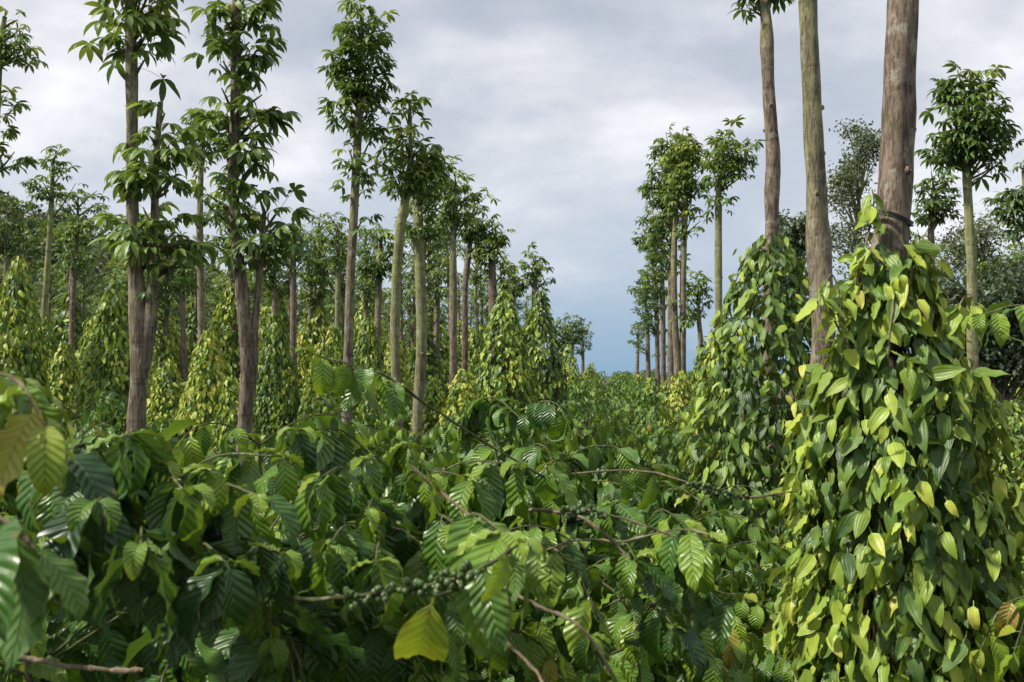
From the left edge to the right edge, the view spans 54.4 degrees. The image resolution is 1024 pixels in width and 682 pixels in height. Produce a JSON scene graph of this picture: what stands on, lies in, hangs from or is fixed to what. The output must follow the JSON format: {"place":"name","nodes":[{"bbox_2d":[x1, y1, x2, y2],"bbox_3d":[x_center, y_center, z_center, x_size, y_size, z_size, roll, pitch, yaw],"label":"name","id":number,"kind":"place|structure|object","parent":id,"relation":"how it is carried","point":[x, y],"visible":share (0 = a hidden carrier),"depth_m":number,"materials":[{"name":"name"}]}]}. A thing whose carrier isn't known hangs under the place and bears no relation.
{"place":"outdoors","nodes":[
{"label":"outdoors","id":0,"kind":"place"},
{"bbox_2d":[27,255,912,672],"bbox_3d":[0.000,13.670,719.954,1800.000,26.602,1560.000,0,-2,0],"label":"ground","id":1,"kind":"structure","parent":0,"point":[603,379],"depth_m":121.03,"materials":[{"name":"soil"}]},
{"bbox_2d":[0,6,48,177],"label":"kapok tree","id":2,"kind":"object","parent":1,"relation":"on","point":[7,53],"visible":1,"depth_m":9.09,"materials":[{"name":"green plant"}]},
{"bbox_2d":[0,256,51,417],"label":"pepper vine","id":3,"kind":"object","parent":1,"relation":"on","point":[31,366],"visible":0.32,"depth_m":11.93,"materials":[{"name":"green plant"}]},
{"bbox_2d":[0,195,52,363],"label":"kapok tree","id":4,"kind":"object","parent":1,"relation":"on","point":[10,227],"visible":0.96,"depth_m":14.07,"materials":[{"name":"green plant"}]},
{"bbox_2d":[0,417,70,519],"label":"coffee shrub","id":5,"kind":"object","parent":1,"relation":"on","point":[10,495],"visible":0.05,"depth_m":7.21,"materials":[{"name":"green plant"}]},
{"bbox_2d":[28,312,68,407],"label":"pepper vine","id":6,"kind":"object","parent":1,"relation":"on","point":[51,345],"visible":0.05,"depth_m":14.97,"materials":[{"name":"green plant"}]},
{"bbox_2d":[20,144,87,350],"bbox_3d":[-6.995,-0.100,15.012,0.811,5.711,0.866,-1,-2,28],"label":"kapok tree","id":7,"kind":"object","parent":1,"relation":"on","point":[51,193],"visible":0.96,"depth_m":15.03,"materials":[{"name":"green plant"}]},
{"bbox_2d":[45,340,85,426],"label":"pepper vine","id":8,"kind":"object","parent":1,"relation":"on","point":[60,388],"visible":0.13,"depth_m":13.87,"materials":[{"name":"green plant"}]},
{"bbox_2d":[46,291,88,392],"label":"pepper vine","id":9,"kind":"object","parent":1,"relation":"on","point":[61,329],"visible":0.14,"depth_m":19.02,"materials":[{"name":"green plant"}]},
{"bbox_2d":[53,215,92,384],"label":"kapok tree","id":10,"kind":"object","parent":1,"relation":"on","point":[74,264],"visible":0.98,"depth_m":17.00,"materials":[{"name":"green plant"}]},
{"bbox_2d":[36,191,110,353],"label":"kapok tree","id":11,"kind":"object","parent":1,"relation":"on","point":[77,215],"visible":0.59,"depth_m":19.21,"materials":[{"name":"green plant"}]},
{"bbox_2d":[21,399,127,446],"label":"coffee shrub","id":12,"kind":"object","parent":1,"relation":"on","point":[100,409],"visible":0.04,"depth_m":8.47,"materials":[{"name":"green plant"}]},
{"bbox_2d":[51,222,98,335],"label":"kapok tree","id":13,"kind":"object","parent":1,"relation":"on","point":[66,274],"visible":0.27,"depth_m":23.37,"materials":[{"name":"green plant"}]},
{"bbox_2d":[69,278,149,438],"bbox_3d":[-5.037,0.979,12.484,1.116,3.582,1.145,0,-2,0],"label":"pepper vine","id":14,"kind":"object","parent":1,"relation":"on","point":[105,354],"visible":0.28,"depth_m":12.34,"materials":[{"name":"green plant"}]},
{"bbox_2d":[75,390,163,444],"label":"coffee shrub","id":15,"kind":"object","parent":1,"relation":"on","point":[111,418],"visible":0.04,"depth_m":11.59,"materials":[{"name":"green plant"}]},
{"bbox_2d":[68,0,230,434],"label":"kapok tree","id":16,"kind":"object","parent":1,"relation":"on","point":[138,246],"visible":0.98,"depth_m":5.49,"materials":[{"name":"green plant"}]},
{"bbox_2d":[146,358,184,429],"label":"pepper vine","id":17,"kind":"object","parent":1,"relation":"on","point":[166,378],"visible":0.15,"depth_m":11.46,"materials":[{"name":"green plant"}]},
{"bbox_2d":[149,332,181,400],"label":"pepper vine","id":18,"kind":"object","parent":1,"relation":"on","point":[157,357],"visible":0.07,"depth_m":17.40,"materials":[{"name":"green plant"}]},
{"bbox_2d":[144,229,195,367],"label":"kapok tree","id":19,"kind":"object","parent":1,"relation":"on","point":[165,315],"visible":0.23,"depth_m":17.51,"materials":[{"name":"green plant"}]},
{"bbox_2d":[160,259,204,391],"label":"kapok tree","id":20,"kind":"object","parent":1,"relation":"on","point":[180,289],"visible":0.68,"depth_m":17.48,"materials":[{"name":"green plant"}]},
{"bbox_2d":[178,301,213,403],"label":"pepper vine","id":21,"kind":"object","parent":1,"relation":"on","point":[191,346],"visible":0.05,"depth_m":24.42,"materials":[{"name":"green plant"}]},
{"bbox_2d":[175,108,228,418],"bbox_3d":[-3.734,-0.058,12.023,0.782,5.492,0.635,-2,-3,41],"label":"kapok tree","id":22,"kind":"object","parent":1,"relation":"on","point":[200,168],"visible":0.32,"depth_m":12.01,"materials":[{"name":"green plant"}]},
{"bbox_2d":[175,329,234,441],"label":"pepper vine","id":23,"kind":"object","parent":1,"relation":"on","point":[204,355],"visible":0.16,"depth_m":10.19,"materials":[{"name":"green plant"}]},
{"bbox_2d":[0,189,410,351],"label":"forest","id":24,"kind":"object","parent":1,"relation":"on","point":[104,259],"visible":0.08,"depth_m":141.07,"materials":[{"name":"green plant"}]},
{"bbox_2d":[195,181,258,382],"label":"kapok tree","id":25,"kind":"object","parent":1,"relation":"on","point":[217,240],"visible":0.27,"depth_m":20.01,"materials":[{"name":"green plant"}]},
{"bbox_2d":[196,277,259,417],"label":"pepper vine","id":26,"kind":"object","parent":1,"relation":"on","point":[231,364],"visible":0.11,"depth_m":19.86,"materials":[{"name":"green plant"}]},
{"bbox_2d":[209,375,254,450],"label":"pepper vine","id":27,"kind":"object","parent":1,"relation":"on","point":[228,396],"visible":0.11,"depth_m":9.06,"materials":[{"name":"green plant"}]},
{"bbox_2d":[0,371,476,681],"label":"coffee shrub","id":28,"kind":"object","parent":1,"relation":"on","point":[127,550],"visible":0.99,"depth_m":1.76,"materials":[{"name":"green plant"}]},
{"bbox_2d":[180,0,314,465],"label":"kapok tree","id":29,"kind":"object","parent":1,"relation":"on","point":[236,189],"visible":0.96,"depth_m":6.29,"materials":[{"name":"green plant"}]},
{"bbox_2d":[253,256,290,390],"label":"kapok tree","id":30,"kind":"object","parent":1,"relation":"on","point":[272,277],"visible":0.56,"depth_m":17.99,"materials":[{"name":"green plant"}]},
{"bbox_2d":[252,313,300,444],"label":"pepper vine","id":31,"kind":"object","parent":1,"relation":"on","point":[286,400],"visible":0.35,"depth_m":13.41,"materials":[{"name":"green plant"}]},
{"bbox_2d":[283,330,313,401],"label":"pepper vine","id":32,"kind":"object","parent":1,"relation":"on","point":[302,336],"visible":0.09,"depth_m":15.95,"materials":[{"name":"green plant"}]},
{"bbox_2d":[277,224,326,417],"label":"kapok tree","id":33,"kind":"object","parent":1,"relation":"on","point":[293,269],"visible":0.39,"depth_m":14.99,"materials":[{"name":"green plant"}]},
{"bbox_2d":[161,414,445,538],"bbox_3d":[-0.965,1.473,4.164,2.072,2.335,2.043,0,-2,0],"label":"coffee shrub","id":34,"kind":"object","parent":1,"relation":"on","point":[195,447],"visible":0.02,"depth_m":3.95,"materials":[{"name":"green plant"}]},
{"bbox_2d":[297,263,331,355],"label":"kapok tree","id":35,"kind":"object","parent":1,"relation":"on","point":[310,294],"visible":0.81,"depth_m":19.00,"materials":[{"name":"green plant"}]},
{"bbox_2d":[297,304,333,387],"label":"pepper vine","id":36,"kind":"object","parent":1,"relation":"on","point":[317,310],"visible":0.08,"depth_m":18.97,"materials":[{"name":"green plant"}]},
{"bbox_2d":[290,211,345,343],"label":"kapok tree","id":37,"kind":"object","parent":1,"relation":"on","point":[320,259],"visible":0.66,"depth_m":19.11,"materials":[{"name":"green plant"}]},
{"bbox_2d":[295,342,340,424],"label":"pepper vine","id":38,"kind":"object","parent":1,"relation":"on","point":[308,396],"visible":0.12,"depth_m":12.45,"materials":[{"name":"green plant"}]},
{"bbox_2d":[312,223,348,364],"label":"kapok tree","id":39,"kind":"object","parent":1,"relation":"on","point":[338,259],"visible":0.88,"depth_m":17.00,"materials":[{"name":"green plant"}]},
{"bbox_2d":[308,239,367,348],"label":"kapok tree","id":40,"kind":"object","parent":1,"relation":"on","point":[342,290],"visible":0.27,"depth_m":21.69,"materials":[{"name":"green plant"}]},
{"bbox_2d":[289,395,391,449],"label":"coffee shrub","id":41,"kind":"object","parent":1,"relation":"on","point":[369,420],"visible":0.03,"depth_m":11.57,"materials":[{"name":"green plant"}]},
{"bbox_2d":[322,323,358,411],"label":"pepper vine","id":42,"kind":"object","parent":1,"relation":"on","point":[337,343],"visible":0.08,"depth_m":15.82,"materials":[{"name":"green plant"}]},
{"bbox_2d":[315,0,403,424],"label":"kapok tree","id":43,"kind":"object","parent":1,"relation":"on","point":[354,46],"visible":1,"depth_m":9.50,"materials":[{"name":"green plant"}]},
{"bbox_2d":[340,318,388,421],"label":"pepper vine","id":44,"kind":"object","parent":1,"relation":"on","point":[366,343],"visible":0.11,"depth_m":13.32,"materials":[{"name":"green plant"}]},
{"bbox_2d":[125,346,610,681],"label":"coffee shrub","id":45,"kind":"object","parent":1,"relation":"on","point":[486,566],"visible":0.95,"depth_m":2.19,"materials":[{"name":"green plant"}]},
{"bbox_2d":[354,275,384,332],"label":"kapok tree","id":46,"kind":"object","parent":1,"relation":"on","point":[367,288],"visible":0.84,"depth_m":20.00,"materials":[{"name":"green plant"}]},
{"bbox_2d":[354,293,389,375],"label":"pepper vine","id":47,"kind":"object","parent":1,"relation":"on","point":[359,323],"visible":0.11,"depth_m":24.21,"materials":[{"name":"green plant"}]},
{"bbox_2d":[355,226,408,360],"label":"kapok tree","id":48,"kind":"object","parent":1,"relation":"on","point":[377,268],"visible":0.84,"depth_m":13.99,"materials":[{"name":"green plant"}]},
{"bbox_2d":[382,342,413,419],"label":"pepper vine","id":49,"kind":"object","parent":1,"relation":"on","point":[405,376],"visible":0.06,"depth_m":15.89,"materials":[{"name":"green plant"}]},
{"bbox_2d":[384,240,414,354],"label":"kapok tree","id":50,"kind":"object","parent":1,"relation":"on","point":[389,276],"visible":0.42,"depth_m":27.36,"materials":[{"name":"green plant"}]},
{"bbox_2d":[366,90,451,444],"bbox_3d":[-1.030,0.061,9.963,0.889,5.161,0.784,0,-2,0],"label":"kapok tree","id":51,"kind":"object","parent":1,"relation":"on","point":[416,174],"visible":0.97,"depth_m":10.00,"materials":[{"name":"green plant"}]},
{"bbox_2d":[366,423,464,477],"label":"coffee shrub","id":52,"kind":"object","parent":1,"relation":"on","point":[439,462],"visible":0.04,"depth_m":7.13,"materials":[{"name":"green plant"}]},
{"bbox_2d":[380,408,461,460],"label":"coffee shrub","id":53,"kind":"object","parent":1,"relation":"on","point":[388,420],"visible":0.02,"depth_m":8.29,"materials":[{"name":"green plant"}]},
{"bbox_2d":[394,196,458,384],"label":"kapok tree","id":54,"kind":"object","parent":1,"relation":"on","point":[435,244],"visible":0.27,"depth_m":17.53,"materials":[{"name":"green plant"}]},
{"bbox_2d":[408,374,446,451],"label":"pepper vine","id":55,"kind":"object","parent":1,"relation":"on","point":[434,394],"visible":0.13,"depth_m":12.84,"materials":[{"name":"green plant"}]},
{"bbox_2d":[406,328,448,428],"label":"pepper vine","id":56,"kind":"object","parent":1,"relation":"on","point":[434,355],"visible":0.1,"depth_m":17.43,"materials":[{"name":"green plant"}]},
{"bbox_2d":[393,144,462,443],"bbox_3d":[-0.865,0.273,10.589,0.708,4.766,0.716,-1,-2,24],"label":"kapok tree","id":57,"kind":"object","parent":1,"relation":"on","point":[419,232],"visible":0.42,"depth_m":10.58,"materials":[{"name":"green plant"}]},
{"bbox_2d":[402,297,461,401],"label":"pepper vine","id":58,"kind":"object","parent":1,"relation":"on","point":[445,362],"visible":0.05,"depth_m":20.17,"materials":[{"name":"green plant"}]},
{"bbox_2d":[426,253,449,383],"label":"kapok tree","id":59,"kind":"object","parent":1,"relation":"on","point":[437,310],"visible":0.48,"depth_m":18.48,"materials":[{"name":"green plant"}]},
{"bbox_2d":[430,166,482,426],"bbox_3d":[-0.747,0.222,13.016,0.770,4.978,0.825,0,-2,0],"label":"kapok tree","id":60,"kind":"object","parent":1,"relation":"on","point":[450,213],"visible":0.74,"depth_m":12.98,"materials":[{"name":"green plant"}]},
{"bbox_2d":[437,366,478,426],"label":"pepper vine","id":61,"kind":"object","parent":1,"relation":"on","point":[460,395],"visible":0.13,"depth_m":11.91,"materials":[{"name":"green plant"}]},
{"bbox_2d":[460,328,489,395],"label":"pepper vine","id":62,"kind":"object","parent":1,"relation":"on","point":[473,357],"visible":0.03,"depth_m":16.90,"materials":[{"name":"green plant"}]},
{"bbox_2d":[449,186,501,412],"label":"kapok tree","id":63,"kind":"object","parent":1,"relation":"on","point":[481,228],"visible":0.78,"depth_m":14.99,"materials":[{"name":"green plant"}]},
{"bbox_2d":[459,233,496,350],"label":"kapok tree","id":64,"kind":"object","parent":1,"relation":"on","point":[476,277],"visible":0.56,"depth_m":26.46,"materials":[{"name":"green plant"}]},
{"bbox_2d":[468,222,515,396],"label":"kapok tree","id":65,"kind":"object","parent":1,"relation":"on","point":[491,254],"visible":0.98,"depth_m":14.98,"materials":[{"name":"green plant"}]},
{"bbox_2d":[471,287,541,428],"bbox_3d":[-0.126,1.012,14.171,1.317,3.580,1.302,0,-2,0],"label":"pepper vine","id":66,"kind":"object","parent":1,"relation":"on","point":[504,353],"visible":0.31,"depth_m":14.04,"materials":[{"name":"green plant"}]},
{"bbox_2d":[496,259,530,367],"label":"kapok tree","id":67,"kind":"object","parent":1,"relation":"on","point":[513,280],"visible":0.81,"depth_m":16.96,"materials":[{"name":"green plant"}]},
{"bbox_2d":[512,241,555,398],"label":"kapok tree","id":68,"kind":"object","parent":1,"relation":"on","point":[535,275],"visible":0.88,"depth_m":17.98,"materials":[{"name":"green plant"}]},
{"bbox_2d":[513,289,569,437],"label":"pepper vine","id":69,"kind":"object","parent":1,"relation":"on","point":[556,385],"visible":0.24,"depth_m":16.02,"materials":[{"name":"green plant"}]},
{"bbox_2d":[444,395,649,681],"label":"coffee shrub","id":70,"kind":"object","parent":1,"relation":"on","point":[480,415],"visible":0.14,"depth_m":4.67,"materials":[{"name":"green plant"}]},
{"bbox_2d":[488,401,627,454],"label":"coffee shrub","id":71,"kind":"object","parent":1,"relation":"on","point":[573,410],"visible":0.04,"depth_m":8.52,"materials":[{"name":"green plant"}]},
{"bbox_2d":[560,343,589,397],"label":"pepper vine","id":72,"kind":"object","parent":1,"relation":"on","point":[572,377],"visible":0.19,"depth_m":25.87,"materials":[{"name":"green plant"}]},
{"bbox_2d":[557,400,629,450],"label":"coffee shrub","id":73,"kind":"object","parent":1,"relation":"on","point":[577,422],"visible":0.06,"depth_m":11.81,"materials":[{"name":"green plant"}]},
{"bbox_2d":[409,459,819,681],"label":"coffee shrub","id":74,"kind":"object","parent":1,"relation":"on","point":[667,561],"visible":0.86,"depth_m":2.88,"materials":[{"name":"green plant"}]},
{"bbox_2d":[531,425,698,529],"bbox_3d":[0.544,1.665,7.160,2.072,2.120,2.043,0,-2,5],"label":"coffee shrub","id":75,"kind":"object","parent":1,"relation":"on","point":[609,433],"visible":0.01,"depth_m":7.04,"materials":[{"name":"green plant"}]},
{"bbox_2d":[627,269,659,381],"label":"kapok tree","id":76,"kind":"object","parent":1,"relation":"on","point":[646,332],"visible":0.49,"depth_m":26.98,"materials":[{"name":"green plant"}]},
{"bbox_2d":[627,217,668,391],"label":"kapok tree","id":77,"kind":"object","parent":1,"relation":"on","point":[649,322],"visible":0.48,"depth_m":20.98,"materials":[{"name":"green plant"}]},
{"bbox_2d":[637,206,680,415],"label":"kapok tree","id":78,"kind":"object","parent":1,"relation":"on","point":[663,293],"visible":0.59,"depth_m":18.49,"materials":[{"name":"green plant"}]},
{"bbox_2d":[630,406,693,480],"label":"coffee shrub","id":79,"kind":"object","parent":1,"relation":"on","point":[651,427],"visible":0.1,"depth_m":11.97,"materials":[{"name":"green plant"}]},
{"bbox_2d":[635,122,695,395],"bbox_3d":[2.520,-0.369,16.008,1.060,6.292,0.933,0,-2,0],"label":"kapok tree","id":80,"kind":"object","parent":1,"relation":"on","point":[645,189],"visible":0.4,"depth_m":16.00,"materials":[{"name":"green plant"}]},
{"bbox_2d":[557,480,784,626],"bbox_3d":[0.818,1.725,5.539,1.903,1.852,1.950,0,-2,0],"label":"coffee shrub","id":81,"kind":"object","parent":1,"relation":"on","point":[730,524],"visible":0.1,"depth_m":5.61,"materials":[{"name":"green plant"}]},
{"bbox_2d":[659,370,693,461],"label":"pepper vine","id":82,"kind":"object","parent":1,"relation":"on","point":[675,397],"visible":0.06,"depth_m":12.61,"materials":[{"name":"green plant"}]},
{"bbox_2d":[655,133,714,402],"bbox_3d":[2.463,-0.105,13.974,0.854,5.671,0.940,0,-2,0],"label":"kapok tree","id":83,"kind":"object","parent":1,"relation":"on","point":[677,196],"visible":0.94,"depth_m":13.99,"materials":[{"name":"green plant"}]},
{"bbox_2d":[678,270,713,362],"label":"kapok tree","id":84,"kind":"object","parent":1,"relation":"on","point":[701,291],"visible":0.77,"depth_m":16.98,"materials":[{"name":"green plant"}]},
{"bbox_2d":[640,406,784,517],"bbox_3d":[1.833,1.669,8.722,2.132,2.194,1.976,0,-2,0],"label":"coffee shrub","id":85,"kind":"object","parent":1,"relation":"on","point":[658,436],"visible":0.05,"depth_m":8.86,"materials":[{"name":"green plant"}]},
{"bbox_2d":[693,309,737,509],"bbox_3d":[2.070,1.190,10.153,0.779,3.055,0.819,3,-1,-22],"label":"pepper vine","id":86,"kind":"object","parent":1,"relation":"on","point":[715,324],"visible":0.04,"depth_m":10.11,"materials":[{"name":"green plant"}]},
{"bbox_2d":[590,541,853,681],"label":"coffee shrub","id":87,"kind":"object","parent":1,"relation":"on","point":[750,613],"visible":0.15,"depth_m":4.44,"materials":[{"name":"green plant"}]},
{"bbox_2d":[699,114,764,331],"bbox_3d":[2.766,-0.072,12.496,0.841,5.541,0.860,0,-2,0],"label":"kapok tree","id":88,"kind":"object","parent":1,"relation":"on","point":[728,162],"visible":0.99,"depth_m":12.51,"materials":[{"name":"green plant"}]},
{"bbox_2d":[678,232,839,600],"bbox_3d":[1.713,0.931,6.665,1.291,3.366,1.260,0,-2,0],"label":"pepper vine","id":89,"kind":"object","parent":1,"relation":"on","point":[724,470],"visible":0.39,"depth_m":6.48,"materials":[{"name":"green plant"}]},
{"bbox_2d":[728,0,795,582],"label":"kapok tree","id":90,"kind":"object","parent":1,"relation":"on","point":[772,176],"visible":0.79,"depth_m":7.63,"materials":[{"name":"brown plant"}]},
{"bbox_2d":[758,209,811,399],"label":"broadleaf tree","id":91,"kind":"object","parent":1,"relation":"on","point":[795,232],"visible":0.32,"depth_m":19.84,"materials":[{"name":"green plant"}]},
{"bbox_2d":[769,394,859,681],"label":"pepper vine","id":92,"kind":"object","parent":1,"relation":"on","point":[783,509],"visible":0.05,"depth_m":5.60,"materials":[{"name":"green plant"}]},
{"bbox_2d":[798,0,835,553],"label":"kapok tree","id":93,"kind":"object","parent":1,"relation":"on","point":[818,243],"visible":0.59,"depth_m":5.80,"materials":[{"name":"brown plant"}]},
{"bbox_2d":[827,114,880,280],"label":"broadleaf tree","id":94,"kind":"object","parent":1,"relation":"on","point":[853,179],"visible":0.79,"depth_m":23.96,"materials":[{"name":"green plant"}]},
{"bbox_2d":[860,0,918,681],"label":"kapok tree","id":95,"kind":"object","parent":1,"relation":"on","point":[896,153],"visible":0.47,"depth_m":3.88,"materials":[{"name":"brown plant"}]},
{"bbox_2d":[768,189,1023,681],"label":"pepper vine","id":96,"kind":"object","parent":95,"relation":"attached to","point":[844,572],"visible":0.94,"depth_m":3.59,"materials":[{"name":"green plant"}]},
{"bbox_2d":[911,164,963,419],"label":"kapok tree","id":97,"kind":"object","parent":1,"relation":"on","point":[935,206],"visible":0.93,"depth_m":12.51,"materials":[{"name":"green plant"}]},
{"bbox_2d":[910,301,1023,681],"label":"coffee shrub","id":98,"kind":"object","parent":1,"relation":"on","point":[1009,619],"visible":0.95,"depth_m":3.32,"materials":[{"name":"green plant"}]},
{"bbox_2d":[910,256,1023,405],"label":"broadleaf tree","id":99,"kind":"object","parent":1,"relation":"on","point":[1008,355],"visible":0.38,"depth_m":17.74,"materials":[{"name":"green plant"}]},
{"bbox_2d":[914,60,1023,491],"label":"kapok tree","id":100,"kind":"object","parent":1,"relation":"on","point":[964,143],"visible":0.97,"depth_m":8.58,"materials":[{"name":"green plant"}]},
{"bbox_2d":[935,203,1023,295],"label":"broadleaf tree","id":101,"kind":"object","parent":1,"relation":"on","point":[984,233],"visible":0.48,"depth_m":23.93,"materials":[{"name":"green plant"}]},
{"bbox_2d":[978,159,1023,243],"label":"kapok tree","id":102,"kind":"object","parent":1,"relation":"on","point":[1011,206],"visible":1,"depth_m":10.08,"materials":[{"name":"green plant"}]},
{"bbox_2d":[992,399,1023,530],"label":"pepper vine","id":103,"kind":"object","parent":1,"relation":"on","point":[1017,430],"visible":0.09,"depth_m":9.69,"materials":[{"name":"green plant"}]},
{"bbox_2d":[0,0,1023,375],"label":"sky","id":104,"kind":"structure","parent":0,"point":[556,108],"materials":[{"name":"grey"}]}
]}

